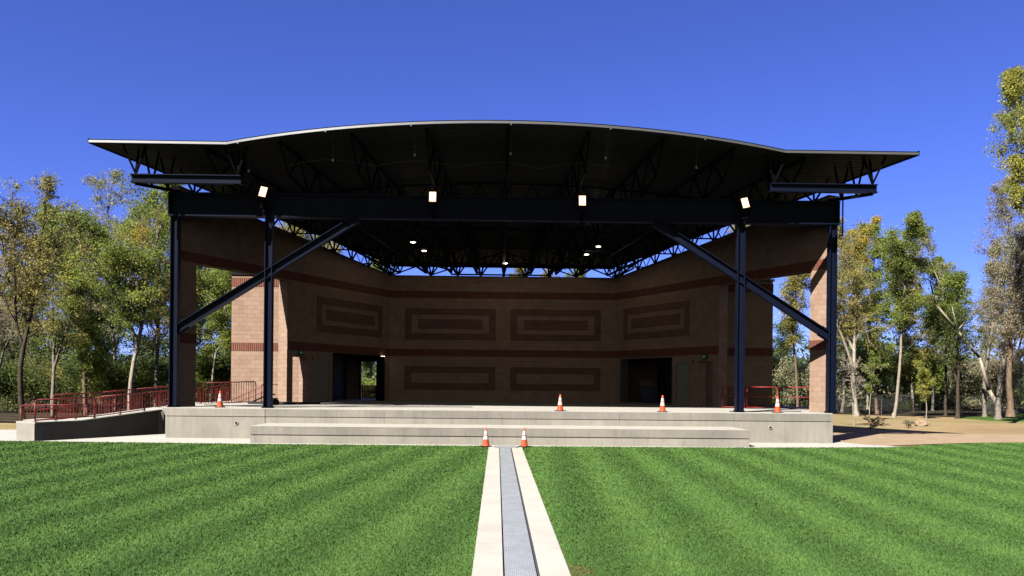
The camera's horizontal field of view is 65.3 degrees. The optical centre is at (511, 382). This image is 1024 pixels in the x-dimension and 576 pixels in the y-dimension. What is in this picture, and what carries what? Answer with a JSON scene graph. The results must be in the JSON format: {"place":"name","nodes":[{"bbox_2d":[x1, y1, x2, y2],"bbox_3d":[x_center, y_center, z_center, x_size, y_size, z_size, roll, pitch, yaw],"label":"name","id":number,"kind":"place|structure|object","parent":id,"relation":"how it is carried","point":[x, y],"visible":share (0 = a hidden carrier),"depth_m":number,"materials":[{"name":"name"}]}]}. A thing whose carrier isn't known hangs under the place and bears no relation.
{"place":"outdoors","nodes":[
{"label":"outdoors","id":0,"kind":"place"},
{"bbox_2d":[0,430,902,447],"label":"path","id":1,"kind":"structure","parent":0,"point":[7,435],"depth_m":27.93,"materials":[{"name":"concrete"}]},
{"bbox_2d":[0,440,1023,575],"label":"lawn","id":2,"kind":"structure","parent":0,"point":[465,533],"depth_m":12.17,"materials":[{"name":"green plant"}]},
{"bbox_2d":[480,427,491,446],"bbox_3d":[-0.852,1.772,26.089,0.340,0.624,0.340,1,0,-16],"label":"traffic cone","id":3,"kind":"object","parent":2,"relation":"on","point":[485,443],"visible":1,"depth_m":26.02,"materials":[{"name":"orange plastic"}]},
{"bbox_2d":[472,446,570,575],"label":"trench drain","id":4,"kind":"object","parent":2,"relation":"in","point":[516,535],"visible":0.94,"depth_m":11.62,"materials":[{"name":"concrete"}]},
{"bbox_2d":[494,445,517,447],"bbox_3d":[-0.196,2.079,26.001,0.800,0.022,0.740,1,0,-1],"label":"cover plate","id":5,"kind":"object","parent":4,"relation":"on","point":[504,446],"visible":1,"depth_m":25.89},
{"bbox_2d":[518,428,530,446],"bbox_3d":[0.400,1.784,26.112,0.340,0.624,0.340,1,0,34],"label":"traffic cone","id":6,"kind":"object","parent":2,"relation":"on","point":[524,441],"visible":1,"depth_m":26.04,"materials":[{"name":"orange plastic"}]},
{"bbox_2d":[0,389,1023,445],"bbox_3d":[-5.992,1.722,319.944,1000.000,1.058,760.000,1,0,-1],"label":"ground","id":7,"kind":"structure","parent":0,"point":[842,423],"depth_m":43.31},
{"bbox_2d":[0,169,93,420],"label":"tree","id":8,"kind":"object","parent":7,"relation":"on","point":[35,289],"visible":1,"depth_m":34.93,"materials":[{"name":"green plant"}]},
{"bbox_2d":[16,402,202,440],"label":"ramp wall","id":9,"kind":"structure","parent":7,"relation":"on","point":[148,421],"depth_m":28.75,"materials":[{"name":"concrete"}]},
{"bbox_2d":[20,404,86,420],"bbox_3d":[-16.968,1.232,29.588,2.500,0.915,0.100,1,0,-1],"label":"picket railing","id":10,"kind":"object","parent":9,"relation":"on","point":[40,405],"visible":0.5,"depth_m":29.57,"materials":[{"name":"red metal"}]},
{"bbox_2d":[33,397,95,421],"bbox_3d":[-15.556,0.915,27.883,0.138,0.826,2.247,1,0,30],"label":"guard rail","id":11,"kind":"object","parent":9,"relation":"on","point":[56,408],"visible":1,"depth_m":27.79,"materials":[{"name":"red metal"}]},
{"bbox_2d":[95,392,145,417],"bbox_3d":[-14.533,0.809,29.668,0.138,0.934,2.142,1,0,30],"label":"guard rail","id":12,"kind":"object","parent":9,"relation":"on","point":[120,403],"visible":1,"depth_m":29.65,"materials":[{"name":"red metal"}]},
{"bbox_2d":[52,381,255,419],"bbox_3d":[-14.314,0.673,32.828,0.583,1.544,9.510,1,0,30],"label":"picket railing","id":13,"kind":"object","parent":9,"relation":"on","point":[137,389],"visible":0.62,"depth_m":32.26,"materials":[{"name":"red metal"}]},
{"bbox_2d":[99,384,227,413],"bbox_3d":[-14.832,0.790,34.786,0.598,1.498,6.044,1,0,38],"label":"picket railing","id":14,"kind":"object","parent":9,"relation":"on","point":[167,397],"visible":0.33,"depth_m":34.58,"materials":[{"name":"red metal"}]},
{"bbox_2d":[167,267,236,401],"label":"tree","id":15,"kind":"object","parent":7,"relation":"on","point":[220,322],"visible":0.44,"depth_m":49.25,"materials":[{"name":"green plant"}]},
{"bbox_2d":[196,348,230,400],"bbox_3d":[-20.107,-0.177,55.524,6.079,4.693,4.440,1,0,-1],"label":"shrub","id":16,"kind":"object","parent":7,"relation":"on","point":[226,369],"visible":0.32,"depth_m":55.20,"materials":[{"name":"green plant"}]},
{"bbox_2d":[276,222,341,251],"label":"tree","id":17,"kind":"object","parent":7,"relation":"on","point":[286,226],"visible":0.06,"depth_m":59.17,"materials":[{"name":"green plant"}]},
{"bbox_2d":[361,385,375,398],"bbox_3d":[-8.803,1.091,50.080,1.650,2.050,0.110,1,0,-1],"label":"red fence","id":18,"kind":"object","parent":7,"relation":"on","point":[368,391],"visible":0.18,"depth_m":50.04,"materials":[{"name":"metal"}]},
{"bbox_2d":[361,375,375,398],"bbox_3d":[-9.544,0.665,53.758,3.552,2.736,3.759,1,0,34],"label":"shrub","id":19,"kind":"object","parent":7,"relation":"on","point":[367,382],"visible":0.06,"depth_m":53.35,"materials":[{"name":"green plant"}]},
{"bbox_2d":[162,399,832,446],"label":"stage platform","id":20,"kind":"structure","parent":7,"relation":"on","point":[579,423],"depth_m":29.07,"materials":[{"name":"concrete"}]},
{"bbox_2d":[215,391,223,407],"bbox_3d":[-11.030,0.622,30.199,0.340,0.624,0.340,1,0,-9],"label":"traffic cone","id":21,"kind":"object","parent":20,"relation":"on","point":[220,403],"visible":1,"depth_m":30.13,"materials":[{"name":"orange plastic"}]},
{"bbox_2d":[230,386,262,401],"bbox_3d":[-12.363,0.570,37.702,1.915,0.837,0.088,1,0,-1],"label":"stair handrail","id":22,"kind":"object","parent":20,"relation":"on","point":[246,393],"visible":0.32,"depth_m":37.70,"materials":[{"name":"metal"}]},
{"bbox_2d":[273,398,278,404],"bbox_3d":[-10.173,0.802,34.316,0.360,0.280,0.351,1,0,-1],"label":"tool bag","id":23,"kind":"object","parent":20,"relation":"on","point":[275,401],"visible":0.87,"depth_m":34.19,"materials":[{"name":"black fabric"}]},
{"bbox_2d":[247,401,320,403],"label":"steel tubes","id":24,"kind":"object","parent":20,"relation":"on","point":[259,402],"visible":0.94,"depth_m":34.92,"materials":[{"name":"grey metal"}]},
{"bbox_2d":[204,404,451,406],"bbox_3d":[-7.097,0.954,32.085,11.012,0.028,1.799,1,0,-2],"label":"cable","id":25,"kind":"object","parent":20,"relation":"on","point":[342,406],"visible":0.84,"depth_m":31.86,"materials":[{"name":"black rubber"}]},
{"bbox_2d":[88,120,919,412],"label":"bandshell","id":26,"kind":"structure","parent":20,"relation":"on","point":[513,189],"depth_m":34.11,"materials":[{"name":"red brick"}]},
{"bbox_2d":[258,186,268,213],"bbox_3d":[-9.249,-6.817,29.797,0.381,1.016,0.330,1,0,-1],"label":"flood light","id":27,"kind":"object","parent":26,"relation":"attached to","point":[263,191],"visible":1,"depth_m":29.70,"materials":[{"name":"white metal"}]},
{"bbox_2d":[316,358,329,401],"bbox_3d":[-9.085,-0.107,38.294,0.177,2.120,0.981,1,0,25],"label":"door","id":28,"kind":"structure","parent":26,"relation":"in","point":[322,364],"depth_m":38.30,"materials":[{"name":"grey paint"}]},
{"bbox_2d":[427,191,437,218],"bbox_3d":[-2.963,-6.647,29.914,0.380,0.993,0.330,1,0,-1],"label":"flood light","id":29,"kind":"object","parent":26,"relation":"attached to","point":[433,197],"visible":1,"depth_m":29.81,"materials":[{"name":"white metal"}]},
{"bbox_2d":[577,195,586,222],"bbox_3d":[2.627,-6.527,30.018,0.380,0.993,0.330,1,0,-1],"label":"flood light","id":30,"kind":"object","parent":26,"relation":"attached to","point":[581,200],"visible":1,"depth_m":29.91,"materials":[{"name":"white metal"}]},
{"bbox_2d":[595,230,600,246],"bbox_3d":[4.162,-7.013,38.484,0.300,0.995,0.296,1,0,-1],"label":"ceiling light","id":31,"kind":"object","parent":26,"relation":"hanging from","point":[598,244],"visible":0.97,"depth_m":38.38,"materials":[{"name":"black metal"}]},
{"bbox_2d":[675,362,688,405],"bbox_3d":[8.249,0.059,38.617,0.177,2.120,0.981,1,0,-27],"label":"door","id":32,"kind":"structure","parent":26,"relation":"in","point":[682,368],"depth_m":38.63,"materials":[{"name":"grey paint"}]},
{"bbox_2d":[739,197,749,224],"bbox_3d":[8.755,-6.479,30.133,0.381,1.016,0.330,1,0,-1],"label":"flood light","id":33,"kind":"object","parent":26,"relation":"attached to","point":[744,203],"visible":1,"depth_m":30.04,"materials":[{"name":"black metal"}]},
{"bbox_2d":[554,394,565,410],"bbox_3d":[1.794,0.745,29.739,0.340,0.624,0.340,1,0,-41],"label":"traffic cone","id":34,"kind":"object","parent":20,"relation":"on","point":[560,406],"visible":0.96,"depth_m":29.67,"materials":[{"name":"orange plastic"}]},
{"bbox_2d":[640,386,654,402],"bbox_3d":[7.336,0.660,43.345,0.720,0.900,0.640,1,0,-1],"label":"storage bin","id":35,"kind":"object","parent":20,"relation":"on","point":[647,394],"visible":0.87,"depth_m":43.07,"materials":[{"name":"black plastic"}]},
{"bbox_2d":[657,395,667,411],"bbox_3d":[5.624,0.782,29.860,0.340,0.624,0.340,1,0,19],"label":"traffic cone","id":36,"kind":"object","parent":20,"relation":"on","point":[662,407],"visible":0.98,"depth_m":29.79,"materials":[{"name":"orange plastic"}]},
{"bbox_2d":[722,386,745,408],"bbox_3d":[9.787,0.646,35.314,1.095,0.980,0.129,1,0,20],"label":"guard rail","id":37,"kind":"object","parent":20,"relation":"on","point":[732,396],"visible":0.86,"depth_m":35.35,"materials":[{"name":"red metal"}]},
{"bbox_2d":[727,387,782,406],"bbox_3d":[11.359,0.678,38.144,3.152,0.947,0.102,1,0,0],"label":"picket railing","id":38,"kind":"object","parent":20,"relation":"on","point":[749,405],"visible":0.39,"depth_m":38.13,"materials":[{"name":"red metal"}]},
{"bbox_2d":[746,386,777,408],"bbox_3d":[10.886,0.657,34.809,1.406,0.979,0.135,1,0,27],"label":"guard rail","id":39,"kind":"object","parent":20,"relation":"on","point":[747,396],"visible":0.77,"depth_m":34.91,"materials":[{"name":"red metal"}]},
{"bbox_2d":[729,411,800,411],"bbox_3d":[9.895,1.117,31.107,3.125,0.032,0.478,1,0,-21],"label":"cable","id":40,"kind":"object","parent":20,"relation":"on","point":[768,411],"visible":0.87,"depth_m":31.22,"materials":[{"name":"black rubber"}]},
{"bbox_2d":[772,396,782,412],"bbox_3d":[10.064,0.825,30.293,0.340,0.624,0.340,1,0,-21],"label":"traffic cone","id":41,"kind":"object","parent":20,"relation":"on","point":[777,408],"visible":1,"depth_m":30.23,"materials":[{"name":"orange plastic"}]},
{"bbox_2d":[779,387,808,408],"bbox_3d":[12.149,0.669,34.108,1.570,0.979,0.138,1,0,31],"label":"guard rail","id":42,"kind":"object","parent":20,"relation":"on","point":[792,397],"visible":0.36,"depth_m":34.19,"materials":[{"name":"red metal"}]},
{"bbox_2d":[801,216,899,415],"bbox_3d":[24.233,-5.018,59.363,7.647,15.181,7.408,1,0,-1],"label":"tree","id":43,"kind":"object","parent":7,"relation":"on","point":[853,300],"visible":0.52,"depth_m":58.87,"materials":[{"name":"green plant"}]},
{"bbox_2d":[838,354,867,425],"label":"sapling","id":44,"kind":"object","parent":7,"relation":"on","point":[857,375],"visible":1,"depth_m":43.25,"materials":[{"name":"green plant"}]},
{"bbox_2d":[861,350,889,416],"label":"sapling","id":45,"kind":"object","parent":7,"relation":"on","point":[868,387],"visible":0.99,"depth_m":52.32,"materials":[{"name":"green plant"}]},
{"bbox_2d":[863,415,891,428],"bbox_3d":[18.329,2.026,40.259,1.483,0.875,1.236,1,0,43],"label":"shrub","id":46,"kind":"object","parent":7,"relation":"on","point":[875,423],"visible":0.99,"depth_m":40.21,"materials":[{"name":"green plant"}]},
{"bbox_2d":[868,209,948,417],"bbox_3d":[27.315,-4.523,55.585,5.614,14.352,4.205,1,0,-31],"label":"tree","id":47,"kind":"object","parent":7,"relation":"on","point":[898,258],"visible":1,"depth_m":55.48,"materials":[{"name":"green plant"}]},
{"bbox_2d":[903,419,914,427],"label":"shrub","id":48,"kind":"object","parent":7,"relation":"on","point":[906,422],"visible":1,"depth_m":41.28,"materials":[{"name":"beige plant"}]},
{"bbox_2d":[804,394,1023,414],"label":"chain link fence","id":49,"kind":"object","parent":7,"relation":"on","point":[920,402],"visible":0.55,"depth_m":62.59,"materials":[{"name":"grey metal"}]},
{"bbox_2d":[914,419,930,425],"bbox_3d":[22.562,2.182,43.921,0.874,0.370,0.621,1,0,-1],"label":"boulder","id":50,"kind":"object","parent":7,"relation":"on","point":[920,422],"visible":1,"depth_m":43.73,"materials":[{"name":"beige stone"}]},
{"bbox_2d":[983,64,1023,225],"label":"tree","id":51,"kind":"object","parent":7,"relation":"on","point":[1012,86],"visible":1,"depth_m":46.02,"materials":[{"name":"green plant"}]},
{"bbox_2d":[0,396,1023,421],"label":"forest floor","id":52,"kind":"structure","parent":0,"point":[10,416],"depth_m":64.25,"materials":[{"name":"brown soil"}]},
{"bbox_2d":[0,352,60,411],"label":"shrub","id":53,"kind":"object","parent":52,"relation":"on","point":[7,381],"visible":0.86,"depth_m":49.09,"materials":[{"name":"green plant"}]},
{"bbox_2d":[0,234,63,403],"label":"tree","id":54,"kind":"object","parent":52,"relation":"on","point":[29,334],"visible":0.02,"depth_m":59.93,"materials":[{"name":"green plant"}]},
{"bbox_2d":[0,220,66,367],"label":"tree","id":55,"kind":"object","parent":52,"relation":"on","point":[7,322],"visible":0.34,"depth_m":40.89,"materials":[{"name":"green plant"}]},
{"bbox_2d":[0,282,77,408],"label":"tree","id":56,"kind":"object","parent":52,"relation":"on","point":[11,355],"visible":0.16,"depth_m":53.55,"materials":[{"name":"green plant"}]},
{"bbox_2d":[1,349,80,411],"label":"shrub","id":57,"kind":"object","parent":52,"relation":"on","point":[29,396],"visible":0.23,"depth_m":50.84,"materials":[{"name":"green plant"}]},
{"bbox_2d":[2,207,127,415],"bbox_3d":[-25.964,-3.898,46.383,8.782,11.951,6.562,1,0,-1],"label":"tree","id":58,"kind":"object","parent":52,"relation":"on","point":[54,360],"visible":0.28,"depth_m":45.48,"materials":[{"name":"green plant"}]},
{"bbox_2d":[4,203,127,414],"bbox_3d":[-25.851,-4.013,46.279,5.996,12.208,7.417,1,0,-13],"label":"tree","id":59,"kind":"object","parent":52,"relation":"on","point":[98,362],"visible":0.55,"depth_m":46.27,"materials":[{"name":"green plant"}]},
{"bbox_2d":[25,281,139,406],"bbox_3d":[-30.764,-2.696,58.246,8.408,9.443,8.140,1,0,-1],"label":"tree","id":60,"kind":"object","parent":52,"relation":"on","point":[67,351],"visible":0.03,"depth_m":57.15,"materials":[{"name":"green plant"}]},
{"bbox_2d":[28,348,150,412],"bbox_3d":[-26.456,-0.111,50.563,6.641,4.635,5.551,1,0,12],"label":"shrub","id":61,"kind":"object","parent":52,"relation":"on","point":[74,370],"visible":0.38,"depth_m":49.51,"materials":[{"name":"green plant"}]},
{"bbox_2d":[69,228,123,402],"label":"tree","id":62,"kind":"object","parent":52,"relation":"on","point":[106,312],"depth_m":64.11,"materials":[{"name":"green plant"}]},
{"bbox_2d":[60,355,165,411],"bbox_3d":[-25.487,0.053,51.287,5.915,4.126,5.458,1,0,-40],"label":"shrub","id":63,"kind":"object","parent":52,"relation":"on","point":[136,383],"visible":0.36,"depth_m":51.09,"materials":[{"name":"green plant"}]},
{"bbox_2d":[80,168,169,409],"bbox_3d":[-26.780,-6.156,54.405,9.112,16.639,6.248,1,0,-1],"label":"tree","id":64,"kind":"object","parent":52,"relation":"on","point":[101,183],"visible":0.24,"depth_m":53.88,"materials":[{"name":"green plant"}]},
{"bbox_2d":[50,170,206,410],"bbox_3d":[-20.107,-4.567,42.045,7.562,13.349,7.266,1,0,-1],"label":"tree","id":65,"kind":"object","parent":52,"relation":"on","point":[118,259],"visible":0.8,"depth_m":41.69,"materials":[{"name":"green plant"}]},
{"bbox_2d":[102,258,169,407],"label":"tree","id":66,"kind":"object","parent":52,"relation":"on","point":[143,342],"visible":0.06,"depth_m":58.99,"materials":[{"name":"green plant"}]},
{"bbox_2d":[101,204,198,406],"bbox_3d":[-22.344,-4.568,48.995,5.488,13.418,5.569,1,0,-28],"label":"tree","id":67,"kind":"object","parent":52,"relation":"on","point":[158,324],"visible":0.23,"depth_m":48.95,"materials":[{"name":"green plant"}]},
{"bbox_2d":[118,346,198,408],"bbox_3d":[-23.657,-0.202,52.844,5.952,4.732,4.750,1,0,39],"label":"shrub","id":68,"kind":"object","parent":52,"relation":"on","point":[147,364],"visible":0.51,"depth_m":52.89,"materials":[{"name":"green plant"}]},
{"bbox_2d":[154,266,227,364],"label":"tree","id":69,"kind":"object","parent":52,"relation":"on","point":[200,284],"visible":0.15,"depth_m":52.41,"materials":[{"name":"green plant"}]},
{"bbox_2d":[159,346,230,401],"bbox_3d":[-21.708,-0.335,55.880,4.820,5.027,6.511,1,0,-16],"label":"shrub","id":70,"kind":"object","parent":52,"relation":"on","point":[206,365],"visible":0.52,"depth_m":54.71,"materials":[{"name":"green plant"}]},
{"bbox_2d":[196,267,231,399],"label":"tree","id":71,"kind":"object","parent":52,"relation":"on","point":[215,345],"visible":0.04,"depth_m":59.62,"materials":[{"name":"green plant"}]},
{"bbox_2d":[306,234,357,260],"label":"tree","id":72,"kind":"object","parent":52,"relation":"on","point":[332,242],"visible":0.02,"depth_m":61.79,"materials":[{"name":"green plant"}]},
{"bbox_2d":[362,259,392,380],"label":"tree","id":73,"kind":"object","parent":52,"relation":"on","point":[368,365],"visible":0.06,"depth_m":66.22,"materials":[{"name":"green plant"}]},
{"bbox_2d":[1,331,1023,408],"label":"woods","id":74,"kind":"object","parent":52,"relation":"on","point":[880,392],"visible":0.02,"depth_m":78.34,"materials":[{"name":"green plant"}]},
{"bbox_2d":[509,268,527,276],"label":"tree","id":75,"kind":"object","parent":52,"relation":"on","point":[518,271],"visible":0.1,"depth_m":65.17,"materials":[{"name":"green plant"}]},
{"bbox_2d":[539,269,562,276],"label":"tree","id":76,"kind":"object","parent":52,"relation":"on","point":[546,270],"visible":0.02,"depth_m":63.52,"materials":[{"name":"green plant"}]},
{"bbox_2d":[564,269,587,276],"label":"tree","id":77,"kind":"object","parent":52,"relation":"on","point":[574,274],"visible":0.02,"depth_m":67.98,"materials":[{"name":"green plant"}]},
{"bbox_2d":[772,347,808,404],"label":"shrub","id":78,"kind":"object","parent":52,"relation":"on","point":[775,361],"visible":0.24,"depth_m":65.70,"materials":[{"name":"green plant"}]},
{"bbox_2d":[773,320,809,405],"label":"tree","id":79,"kind":"object","parent":52,"relation":"on","point":[779,348],"visible":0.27,"depth_m":71.47,"materials":[{"name":"green plant"}]},
{"bbox_2d":[773,273,810,406],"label":"tree","id":80,"kind":"object","parent":52,"relation":"on","point":[795,284],"visible":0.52,"depth_m":59.78,"materials":[{"name":"green plant"}]},
{"bbox_2d":[772,356,845,407],"bbox_3d":[23.002,0.099,62.458,5.611,4.683,4.182,1,0,-11],"label":"shrub","id":81,"kind":"object","parent":52,"relation":"on","point":[787,375],"visible":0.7,"depth_m":61.89,"materials":[{"name":"green plant"}]},
{"bbox_2d":[808,351,868,410],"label":"shrub","id":82,"kind":"object","parent":52,"relation":"on","point":[839,364],"visible":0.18,"depth_m":67.77,"materials":[{"name":"green plant"}]},
{"bbox_2d":[836,227,861,392],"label":"tree","id":83,"kind":"object","parent":52,"relation":"on","point":[839,345],"visible":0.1,"depth_m":71.03,"materials":[{"name":"green plant"}]},
{"bbox_2d":[837,215,882,412],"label":"tree","id":84,"kind":"object","parent":52,"relation":"on","point":[865,240],"visible":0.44,"depth_m":64.49,"materials":[{"name":"green plant"}]},
{"bbox_2d":[845,221,887,408],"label":"tree","id":85,"kind":"object","parent":52,"relation":"on","point":[860,336],"visible":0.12,"depth_m":72.55,"materials":[{"name":"green plant"}]},
{"bbox_2d":[844,222,902,413],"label":"tree","id":86,"kind":"object","parent":52,"relation":"on","point":[879,295],"visible":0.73,"depth_m":63.10,"materials":[{"name":"green plant"}]},
{"bbox_2d":[837,344,916,411],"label":"shrub","id":87,"kind":"object","parent":52,"relation":"on","point":[861,354],"visible":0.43,"depth_m":65.40,"materials":[{"name":"green plant"}]},
{"bbox_2d":[881,251,938,411],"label":"tree","id":88,"kind":"object","parent":52,"relation":"on","point":[909,368],"visible":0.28,"depth_m":69.19,"materials":[{"name":"green plant"}]},
{"bbox_2d":[891,235,928,403],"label":"tree","id":89,"kind":"object","parent":52,"relation":"on","point":[916,252],"visible":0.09,"depth_m":74.15,"materials":[{"name":"green plant"}]},
{"bbox_2d":[879,341,944,410],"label":"shrub","id":90,"kind":"object","parent":52,"relation":"on","point":[904,381],"visible":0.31,"depth_m":69.80,"materials":[{"name":"green plant"}]},
{"bbox_2d":[885,363,962,408],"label":"shrub","id":91,"kind":"object","parent":52,"relation":"on","point":[936,393],"visible":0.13,"depth_m":72.56,"materials":[{"name":"green plant"}]},
{"bbox_2d":[903,255,967,410],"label":"tree","id":92,"kind":"object","parent":52,"relation":"on","point":[937,386],"visible":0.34,"depth_m":69.96,"materials":[{"name":"green plant"}]},
{"bbox_2d":[914,224,965,413],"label":"tree","id":93,"kind":"object","parent":52,"relation":"on","point":[927,244],"visible":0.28,"depth_m":66.33,"materials":[{"name":"green plant"}]},
{"bbox_2d":[918,293,971,407],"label":"tree","id":94,"kind":"object","parent":52,"relation":"on","point":[949,404],"visible":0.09,"depth_m":77.81,"materials":[{"name":"green plant"}]},
{"bbox_2d":[936,348,1023,411],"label":"shrub","id":95,"kind":"object","parent":52,"relation":"on","point":[965,369],"visible":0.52,"depth_m":68.14,"materials":[{"name":"green plant"}]},
{"bbox_2d":[967,243,1011,409],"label":"tree","id":96,"kind":"object","parent":52,"relation":"on","point":[993,248],"visible":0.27,"depth_m":69.92,"materials":[{"name":"green plant"}]},
{"bbox_2d":[965,349,1023,411],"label":"shrub","id":97,"kind":"object","parent":52,"relation":"on","point":[1017,365],"visible":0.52,"depth_m":66.00,"materials":[{"name":"green plant"}]},
{"bbox_2d":[1006,296,1023,408],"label":"tree","id":98,"kind":"object","parent":52,"relation":"on","point":[1020,343],"visible":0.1,"depth_m":67.86,"materials":[{"name":"green plant"}]},
{"bbox_2d":[0,0,1023,385],"label":"sky","id":99,"kind":"structure","parent":0,"point":[849,75],"materials":[{"name":"blue"}]},
{"bbox_2d":[833,433,1023,445],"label":"dirt path","id":100,"kind":"structure","parent":0,"point":[888,439],"depth_m":32.69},
{"bbox_2d":[961,414,1023,421],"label":"grass knoll","id":101,"kind":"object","parent":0,"point":[1019,418],"depth_m":55.98,"materials":[{"name":"green plant"}]},
{"bbox_2d":[911,359,936,418],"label":"sapling","id":102,"kind":"object","parent":101,"relation":"on","point":[923,375],"visible":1,"depth_m":56.68,"materials":[{"name":"green plant"}]},
{"bbox_2d":[915,269,976,416],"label":"tree","id":103,"kind":"object","parent":101,"relation":"on","point":[954,283],"visible":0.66,"depth_m":58.43,"materials":[{"name":"green plant"}]},
{"bbox_2d":[912,300,994,418],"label":"tree","id":104,"kind":"object","parent":101,"relation":"on","point":[955,355],"visible":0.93,"depth_m":57.57,"materials":[{"name":"green plant"}]},
{"bbox_2d":[929,281,1004,417],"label":"bare tree","id":105,"kind":"object","parent":101,"relation":"on","point":[991,394],"visible":0.85,"depth_m":56.54,"materials":[{"name":"beige plant"}]},
{"bbox_2d":[968,231,1023,416],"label":"tree","id":106,"kind":"object","parent":101,"relation":"on","point":[1010,319],"visible":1,"depth_m":50.36,"materials":[{"name":"green plant"}]},
{"bbox_2d":[968,153,1023,416],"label":"tree","id":107,"kind":"object","parent":101,"relation":"on","point":[1003,209],"visible":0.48,"depth_m":58.20,"materials":[{"name":"green plant"}]},
{"bbox_2d":[984,215,1023,418],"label":"tree","id":108,"kind":"object","parent":101,"relation":"on","point":[998,404],"visible":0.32,"depth_m":55.58,"materials":[{"name":"green plant"}]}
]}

